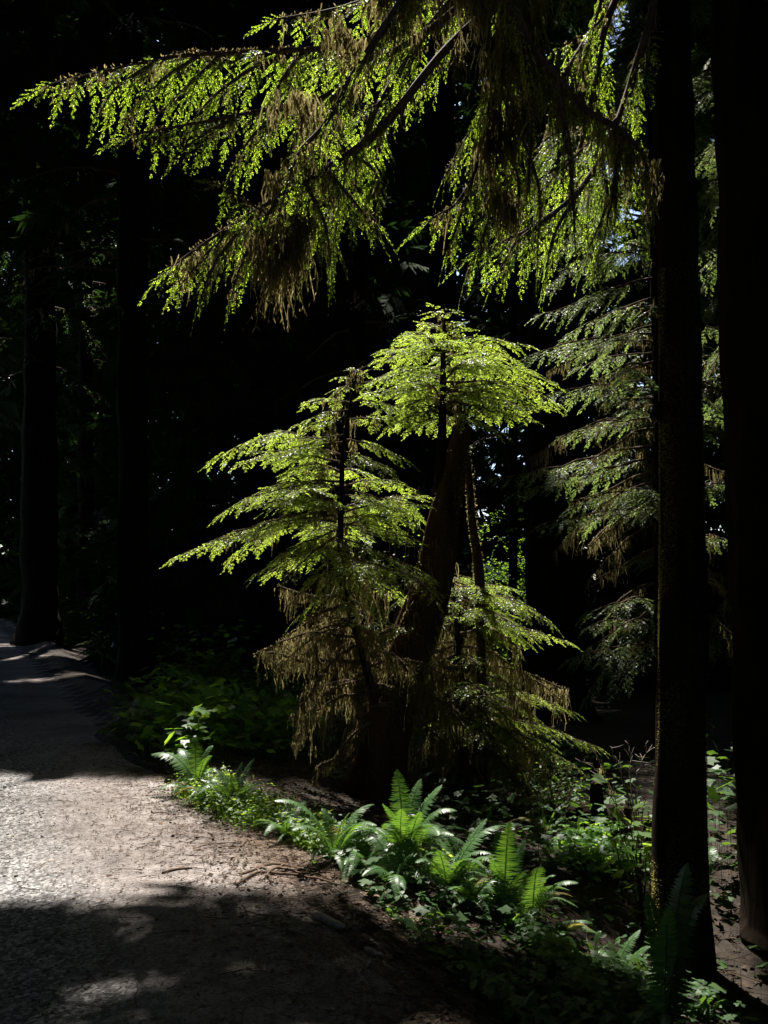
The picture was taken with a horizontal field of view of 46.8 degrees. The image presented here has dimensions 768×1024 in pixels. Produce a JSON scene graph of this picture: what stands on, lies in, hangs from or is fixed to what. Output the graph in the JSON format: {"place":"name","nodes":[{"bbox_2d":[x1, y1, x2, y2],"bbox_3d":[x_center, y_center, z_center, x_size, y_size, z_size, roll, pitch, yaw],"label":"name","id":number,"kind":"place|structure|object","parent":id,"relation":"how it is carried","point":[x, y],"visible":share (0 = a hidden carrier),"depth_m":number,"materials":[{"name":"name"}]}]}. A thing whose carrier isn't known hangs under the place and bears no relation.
{"place":"outdoors","nodes":[
{"label":"outdoors","id":0,"kind":"place"},
{"bbox_2d":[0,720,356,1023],"bbox_3d":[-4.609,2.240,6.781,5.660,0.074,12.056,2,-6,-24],"label":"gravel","id":1,"kind":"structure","parent":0,"point":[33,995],"depth_m":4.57,"materials":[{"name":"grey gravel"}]},
{"bbox_2d":[0,617,492,1023],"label":"road","id":2,"kind":"structure","parent":0,"point":[33,700],"depth_m":4.62,"materials":[{"name":"grey gravel"}]},
{"bbox_2d":[162,867,191,873],"bbox_3d":[-1.206,2.083,5.157,0.181,0.022,0.032,3,-6,-32],"label":"stick","id":3,"kind":"object","parent":2,"relation":"on","point":[173,869],"visible":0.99,"depth_m":5.16,"materials":[{"name":"brown wood"}]},
{"bbox_2d":[158,762,287,828],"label":"verge weeds","id":4,"kind":"object","parent":2,"relation":"on","point":[212,801],"visible":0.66,"depth_m":6.54,"materials":[{"name":"green plant"}]},
{"bbox_2d":[238,904,247,917],"bbox_3d":[-0.713,2.027,4.507,0.047,0.013,0.187,1,-6,-5],"label":"stick","id":5,"kind":"object","parent":2,"relation":"on","point":[241,916],"visible":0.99,"depth_m":4.45,"materials":[{"name":"brown wood"}]},
{"bbox_2d":[240,838,251,846],"bbox_3d":[-0.874,2.129,5.705,0.079,0.021,0.188,0,-5,0],"label":"stick","id":6,"kind":"object","parent":2,"relation":"on","point":[244,842],"visible":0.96,"depth_m":5.71,"materials":[{"name":"beige wood"}]},
{"bbox_2d":[266,866,322,881],"bbox_3d":[-0.548,2.062,5.084,0.344,0.021,0.224,4,-7,-37],"label":"root","id":7,"kind":"object","parent":2,"relation":"on","point":[272,869],"visible":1,"depth_m":5.07,"materials":[{"name":"brown plant"}]},
{"bbox_2d":[241,862,349,878],"bbox_3d":[-0.489,2.088,5.165,0.671,0.037,0.224,0,-5,0],"label":"root","id":8,"kind":"object","parent":2,"relation":"on","point":[269,864],"visible":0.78,"depth_m":5.18,"materials":[{"name":"brown plant"}]},
{"bbox_2d":[224,785,375,855],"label":"verge weeds","id":9,"kind":"object","parent":2,"relation":"on","point":[273,814],"visible":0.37,"depth_m":6.02,"materials":[{"name":"green plant"}]},
{"bbox_2d":[311,910,344,928],"bbox_3d":[-0.276,1.999,4.339,0.048,0.046,0.225,5,-7,-43],"label":"stick","id":10,"kind":"object","parent":2,"relation":"on","point":[326,919],"visible":0.99,"depth_m":4.32,"materials":[{"name":"brown wood"}]},
{"bbox_2d":[369,938,410,973],"bbox_3d":[-0.007,1.992,3.981,0.097,0.030,0.409,3,-6,-25],"label":"stick","id":11,"kind":"object","parent":2,"relation":"on","point":[384,964],"visible":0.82,"depth_m":3.89,"materials":[{"name":"brown wood"}]},
{"bbox_2d":[1,6,722,577],"label":"sky","id":12,"kind":"structure","parent":0,"point":[631,211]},
{"bbox_2d":[0,603,767,1023],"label":"ground","id":13,"kind":"structure","parent":0,"point":[628,731],"depth_m":7.59,"materials":[{"name":"soil"}]},
{"bbox_2d":[0,0,153,644],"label":"conifer","id":14,"kind":"object","parent":13,"relation":"on","point":[38,621],"visible":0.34,"depth_m":29.93,"materials":[{"name":"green plant"}]},
{"bbox_2d":[19,4,152,647],"bbox_3d":[-11.563,-8.992,34.996,5.808,28.853,5.491,0,-5,0],"label":"conifer","id":15,"kind":"object","parent":13,"relation":"on","point":[86,364],"visible":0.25,"depth_m":34.37,"materials":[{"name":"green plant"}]},
{"bbox_2d":[80,639,116,668],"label":"sword fern","id":16,"kind":"object","parent":13,"relation":"on","point":[107,655],"visible":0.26,"depth_m":22.06,"materials":[{"name":"green plant"}]},
{"bbox_2d":[0,0,263,695],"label":"conifer","id":17,"kind":"object","parent":13,"relation":"on","point":[134,655],"visible":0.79,"depth_m":16.12,"materials":[{"name":"black plant"}]},
{"bbox_2d":[151,737,216,789],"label":"lady fern","id":18,"kind":"object","parent":13,"relation":"on","point":[192,753],"visible":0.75,"depth_m":7.18,"materials":[{"name":"green plant"}]},
{"bbox_2d":[100,18,279,653],"bbox_3d":[-5.973,-6.931,26.432,5.749,22.966,5.239,-4,-7,38],"label":"conifer","id":19,"kind":"object","parent":13,"relation":"on","point":[198,420],"visible":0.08,"depth_m":26.52,"materials":[{"name":"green plant"}]},
{"bbox_2d":[175,778,225,808],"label":"sword fern","id":20,"kind":"object","parent":13,"relation":"on","point":[203,792],"visible":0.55,"depth_m":6.75,"materials":[{"name":"green plant"}]},
{"bbox_2d":[148,619,261,695],"bbox_3d":[-2.983,2.503,14.937,1.969,1.414,1.869,0,-5,0],"label":"salal bush","id":21,"kind":"object","parent":13,"relation":"on","point":[216,670],"visible":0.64,"depth_m":14.63,"materials":[{"name":"green plant"}]},
{"bbox_2d":[90,663,336,774],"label":"thimbleberry leaves","id":22,"kind":"object","parent":13,"relation":"on","point":[195,716],"visible":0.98,"depth_m":9.18,"materials":[{"name":"green plant"}]},
{"bbox_2d":[197,758,271,808],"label":"sword fern","id":23,"kind":"object","parent":13,"relation":"on","point":[233,787],"visible":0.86,"depth_m":6.55,"materials":[{"name":"green plant"}]},
{"bbox_2d":[230,681,260,719],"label":"sword fern","id":24,"kind":"object","parent":13,"relation":"on","point":[249,684],"visible":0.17,"depth_m":12.88,"materials":[{"name":"green plant"}]},
{"bbox_2d":[156,662,350,749],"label":"bank leaves","id":25,"kind":"object","parent":13,"relation":"on","point":[279,685],"visible":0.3,"depth_m":13.77,"materials":[{"name":"green plant"}]},
{"bbox_2d":[146,0,369,679],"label":"conifer","id":26,"kind":"object","parent":13,"relation":"on","point":[256,475],"visible":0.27,"depth_m":21.04,"materials":[{"name":"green plant"}]},
{"bbox_2d":[252,800,310,840],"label":"sword fern","id":27,"kind":"object","parent":13,"relation":"on","point":[279,827],"visible":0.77,"depth_m":5.93,"materials":[{"name":"green plant"}]},
{"bbox_2d":[235,870,339,885],"bbox_3d":[-0.529,2.061,4.984,0.577,0.029,0.239,0,-5,0],"label":"root","id":28,"kind":"object","parent":13,"relation":"on","point":[271,872],"visible":1,"depth_m":5.02,"materials":[{"name":"brown plant"}]},
{"bbox_2d":[0,730,622,1023],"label":"leaf litter","id":29,"kind":"object","parent":13,"relation":"on","point":[442,1014],"visible":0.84,"depth_m":4.41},
{"bbox_2d":[159,358,472,786],"bbox_3d":[-0.499,0.665,7.858,2.528,4.140,1.824,-3,-6,26],"label":"young hemlock","id":30,"kind":"object","parent":13,"relation":"on","point":[354,690],"visible":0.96,"depth_m":7.70,"materials":[{"name":"green plant"}]},
{"bbox_2d":[283,816,372,853],"bbox_3d":[-0.376,2.106,5.708,0.402,0.196,0.884,4,-7,-35],"label":"verge clover","id":31,"kind":"object","parent":13,"relation":"on","point":[302,842],"visible":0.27,"depth_m":5.68,"materials":[{"name":"green plant"}]},
{"bbox_2d":[274,799,385,870],"bbox_3d":[-0.266,1.949,5.335,0.558,0.448,0.681,-5,-7,40],"label":"sword fern","id":32,"kind":"object","parent":13,"relation":"on","point":[343,840],"visible":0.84,"depth_m":5.35,"materials":[{"name":"green plant"}]},
{"bbox_2d":[273,150,447,711],"bbox_3d":[-0.513,-1.482,15.038,3.247,9.890,2.875,0,-5,0],"label":"conifer","id":33,"kind":"object","parent":13,"relation":"on","point":[358,286],"visible":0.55,"depth_m":15.21,"materials":[{"name":"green plant"}]},
{"bbox_2d":[313,821,411,885],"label":"sword fern","id":34,"kind":"object","parent":13,"relation":"on","point":[362,847],"visible":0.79,"depth_m":5.20,"materials":[{"name":"green plant"}]},
{"bbox_2d":[0,0,731,691],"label":"surrounding woods","id":35,"kind":"object","parent":13,"relation":"on","point":[174,392],"visible":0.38,"depth_m":23.17,"materials":[{"name":"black plant"}]},
{"bbox_2d":[364,946,393,958],"bbox_3d":[-0.013,1.992,3.998,0.145,0.042,0.096,1,-6,-12],"label":"root","id":36,"kind":"object","parent":13,"relation":"on","point":[373,953],"visible":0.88,"depth_m":3.98,"materials":[{"name":"brown wood"}]},
{"bbox_2d":[10,0,767,953],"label":"overhanging hemlock","id":37,"kind":"object","parent":13,"relation":"on","point":[738,42],"visible":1,"depth_m":4.45,"materials":[{"name":"green plant"}]},
{"bbox_2d":[341,832,446,896],"bbox_3d":[0.044,2.018,5.035,0.506,0.318,0.563,3,-6,-26],"label":"sword fern","id":38,"kind":"object","parent":13,"relation":"on","point":[399,852],"visible":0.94,"depth_m":5.05,"materials":[{"name":"green plant"}]},
{"bbox_2d":[328,401,470,811],"bbox_3d":[0.128,0.823,7.908,1.225,3.747,0.788,-2,-6,21],"label":"leaning snag","id":39,"kind":"object","parent":13,"relation":"on","point":[369,776],"visible":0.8,"depth_m":7.79,"materials":[{"name":"brown wood"}]},
{"bbox_2d":[353,303,565,498],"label":"young hemlock","id":40,"kind":"object","parent":39,"relation":"on","point":[481,395],"visible":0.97,"depth_m":8.12,"materials":[{"name":"green plant"}]},
{"bbox_2d":[349,769,456,870],"bbox_3d":[0.105,1.878,5.295,0.547,0.625,0.727,4,-7,-34],"label":"sword fern","id":41,"kind":"object","parent":13,"relation":"on","point":[406,825],"visible":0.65,"depth_m":5.31,"materials":[{"name":"green plant"}]},
{"bbox_2d":[385,488,432,625],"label":"huckleberry bush","id":42,"kind":"object","parent":13,"relation":"on","point":[405,557],"visible":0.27,"depth_m":8.52,"materials":[{"name":"green plant"}]},
{"bbox_2d":[386,811,468,848],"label":"sword fern","id":43,"kind":"object","parent":13,"relation":"on","point":[433,831],"visible":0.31,"depth_m":5.67,"materials":[{"name":"green plant"}]},
{"bbox_2d":[342,14,530,691],"bbox_3d":[1.050,-3.469,18.101,4.160,14.586,3.456,0,-5,0],"label":"conifer","id":44,"kind":"object","parent":13,"relation":"on","point":[442,141],"visible":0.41,"depth_m":18.40,"materials":[{"name":"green plant"}]},
{"bbox_2d":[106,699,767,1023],"bbox_3d":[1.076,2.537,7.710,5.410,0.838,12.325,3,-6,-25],"label":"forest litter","id":45,"kind":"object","parent":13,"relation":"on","point":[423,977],"visible":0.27,"depth_m":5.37,"materials":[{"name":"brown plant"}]},
{"bbox_2d":[106,676,767,1023],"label":"ground cover","id":46,"kind":"object","parent":13,"relation":"on","point":[496,991],"visible":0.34,"depth_m":4.96,"materials":[{"name":"green plant"}]},
{"bbox_2d":[402,818,505,894],"bbox_3d":[0.440,2.008,5.061,0.636,0.444,0.556,2,-6,-19],"label":"sword fern","id":47,"kind":"object","parent":13,"relation":"on","point":[456,869],"visible":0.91,"depth_m":5.06,"materials":[{"name":"green plant"}]},
{"bbox_2d":[420,828,520,877],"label":"sword fern","id":48,"kind":"object","parent":13,"relation":"on","point":[456,850],"visible":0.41,"depth_m":5.49,"materials":[{"name":"green plant"}]},
{"bbox_2d":[374,837,567,930],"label":"fern undergrowth","id":49,"kind":"object","parent":13,"relation":"on","point":[474,880],"visible":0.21,"depth_m":5.20,"materials":[{"name":"green plant"}]},
{"bbox_2d":[432,879,517,920],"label":"sword fern","id":50,"kind":"object","parent":13,"relation":"on","point":[466,895],"visible":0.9,"depth_m":4.92,"materials":[{"name":"green plant"}]},
{"bbox_2d":[465,446,489,795],"bbox_3d":[0.862,1.003,8.343,0.247,3.358,0.153,0,-5,0],"label":"dead stub","id":51,"kind":"object","parent":13,"relation":"on","point":[478,573],"visible":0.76,"depth_m":8.35,"materials":[{"name":"brown wood"}]},
{"bbox_2d":[355,574,613,805],"bbox_3d":[0.944,1.797,8.240,2.504,2.534,1.626,0,-5,0],"label":"young hemlock","id":52,"kind":"object","parent":13,"relation":"on","point":[461,701],"visible":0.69,"depth_m":8.14,"materials":[{"name":"green plant"}]},
{"bbox_2d":[442,92,537,698],"bbox_3d":[2.340,-2.402,17.464,2.238,12.177,2.014,1,-6,-8],"label":"conifer","id":53,"kind":"object","parent":13,"relation":"on","point":[513,434],"visible":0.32,"depth_m":17.13,"materials":[{"name":"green plant"}]},
{"bbox_2d":[470,822,529,920],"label":"sword fern","id":54,"kind":"object","parent":13,"relation":"on","point":[509,873],"visible":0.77,"depth_m":5.00,"materials":[{"name":"green plant"}]},
{"bbox_2d":[475,874,570,910],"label":"sword fern","id":55,"kind":"object","parent":13,"relation":"on","point":[489,877],"visible":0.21,"depth_m":5.19,"materials":[{"name":"green plant"}]},
{"bbox_2d":[457,510,613,692],"bbox_3d":[3.150,2.136,19.294,3.263,4.299,10.706,-1,-6,7],"label":"thicket foliage","id":56,"kind":"object","parent":13,"relation":"on","point":[520,566],"visible":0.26,"depth_m":18.51,"materials":[{"name":"green plant"}]},
{"bbox_2d":[509,809,563,834],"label":"deer fern","id":57,"kind":"object","parent":13,"relation":"on","point":[548,828],"visible":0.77,"depth_m":6.82,"materials":[{"name":"green plant"}]},
{"bbox_2d":[521,918,574,946],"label":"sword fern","id":58,"kind":"object","parent":13,"relation":"on","point":[543,933],"visible":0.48,"depth_m":4.70,"materials":[{"name":"green plant"}]},
{"bbox_2d":[519,867,577,923],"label":"sword fern","id":59,"kind":"object","parent":13,"relation":"on","point":[528,885],"visible":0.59,"depth_m":5.09,"materials":[{"name":"green plant"}]},
{"bbox_2d":[528,846,573,875],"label":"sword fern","id":60,"kind":"object","parent":13,"relation":"on","point":[552,863],"visible":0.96,"depth_m":5.97,"materials":[{"name":"green plant"}]},
{"bbox_2d":[486,891,620,1000],"bbox_3d":[0.883,2.267,4.652,0.470,0.337,0.945,2,-6,-17],"label":"wood sorrel","id":61,"kind":"object","parent":13,"relation":"on","point":[537,944],"visible":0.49,"depth_m":4.60,"materials":[{"name":"green plant"}]},
{"bbox_2d":[519,759,589,819],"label":"huckleberry bush","id":62,"kind":"object","parent":13,"relation":"on","point":[552,799],"visible":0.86,"depth_m":7.33,"materials":[{"name":"green plant"}]},
{"bbox_2d":[513,142,603,723],"bbox_3d":[2.658,-1.301,14.193,1.470,9.501,1.409,0,-5,0],"label":"conifer","id":63,"kind":"object","parent":13,"relation":"on","point":[555,595],"visible":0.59,"depth_m":13.73,"materials":[{"name":"black plant"}]},
{"bbox_2d":[553,920,595,944],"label":"sword fern","id":64,"kind":"object","parent":13,"relation":"on","point":[569,926],"visible":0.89,"depth_m":5.07,"materials":[{"name":"green plant"}]},
{"bbox_2d":[566,816,589,842],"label":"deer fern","id":65,"kind":"object","parent":13,"relation":"on","point":[578,827],"visible":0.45,"depth_m":6.59,"materials":[{"name":"green plant"}]},
{"bbox_2d":[536,815,651,882],"bbox_3d":[1.568,2.449,6.473,1.085,0.310,0.831,4,-7,-35],"label":"wood sorrel","id":66,"kind":"object","parent":13,"relation":"on","point":[602,842],"visible":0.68,"depth_m":6.29,"materials":[{"name":"green plant"}]},
{"bbox_2d":[584,931,605,958],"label":"sword fern","id":67,"kind":"object","parent":13,"relation":"on","point":[596,939],"visible":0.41,"depth_m":4.80,"materials":[{"name":"green plant"}]},
{"bbox_2d":[479,0,731,753],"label":"hemlock","id":68,"kind":"object","parent":13,"relation":"on","point":[640,513],"visible":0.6,"depth_m":11.17,"materials":[{"name":"green plant"}]},
{"bbox_2d":[560,780,651,847],"bbox_3d":[1.974,2.530,6.980,1.368,0.764,0.430,-4,-7,38],"label":"fallen log","id":69,"kind":"object","parent":13,"relation":"on","point":[596,791],"visible":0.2,"depth_m":7.12,"materials":[{"name":"brown wood"}]},
{"bbox_2d":[577,741,654,842],"bbox_3d":[1.798,2.162,6.795,0.694,0.798,0.205,2,-6,-17],"label":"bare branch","id":70,"kind":"object","parent":13,"relation":"on","point":[613,792],"visible":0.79,"depth_m":6.83,"materials":[{"name":"brown wood"}]},
{"bbox_2d":[590,773,651,920],"bbox_3d":[1.565,2.147,5.698,0.574,0.902,0.450,2,-6,-20],"label":"salmonberry shrub","id":71,"kind":"object","parent":13,"relation":"on","point":[642,835],"visible":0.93,"depth_m":5.66,"materials":[{"name":"green plant"}]},
{"bbox_2d":[608,930,649,966],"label":"sword fern","id":72,"kind":"object","parent":13,"relation":"on","point":[624,951],"visible":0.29,"depth_m":4.76,"materials":[{"name":"green plant"}]},
{"bbox_2d":[528,940,731,1023],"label":"understory leaves","id":73,"kind":"object","parent":13,"relation":"on","point":[622,991],"visible":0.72,"depth_m":4.24,"materials":[{"name":"green plant"}]},
{"bbox_2d":[626,863,708,1023],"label":"sword fern","id":74,"kind":"object","parent":13,"relation":"on","point":[666,965],"visible":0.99,"depth_m":3.83,"materials":[{"name":"green plant"}]},
{"bbox_2d":[645,0,716,976],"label":"mossy trunk tree","id":75,"kind":"object","parent":13,"relation":"on","point":[679,838],"visible":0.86,"depth_m":5.43,"materials":[{"name":"brown plant"}]},
{"bbox_2d":[692,60,731,667],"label":"hemlock","id":76,"kind":"object","parent":13,"relation":"on","point":[713,266],"visible":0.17,"depth_m":12.64,"materials":[{"name":"green plant"}]},
{"bbox_2d":[708,846,729,866],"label":"sword fern","id":77,"kind":"object","parent":13,"relation":"on","point":[713,855],"visible":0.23,"depth_m":6.43,"materials":[{"name":"green plant"}]},
{"bbox_2d":[706,725,738,906],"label":"understory leaves","id":78,"kind":"object","parent":13,"relation":"on","point":[717,787],"visible":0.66,"depth_m":6.62,"materials":[{"name":"green plant"}]}
]}

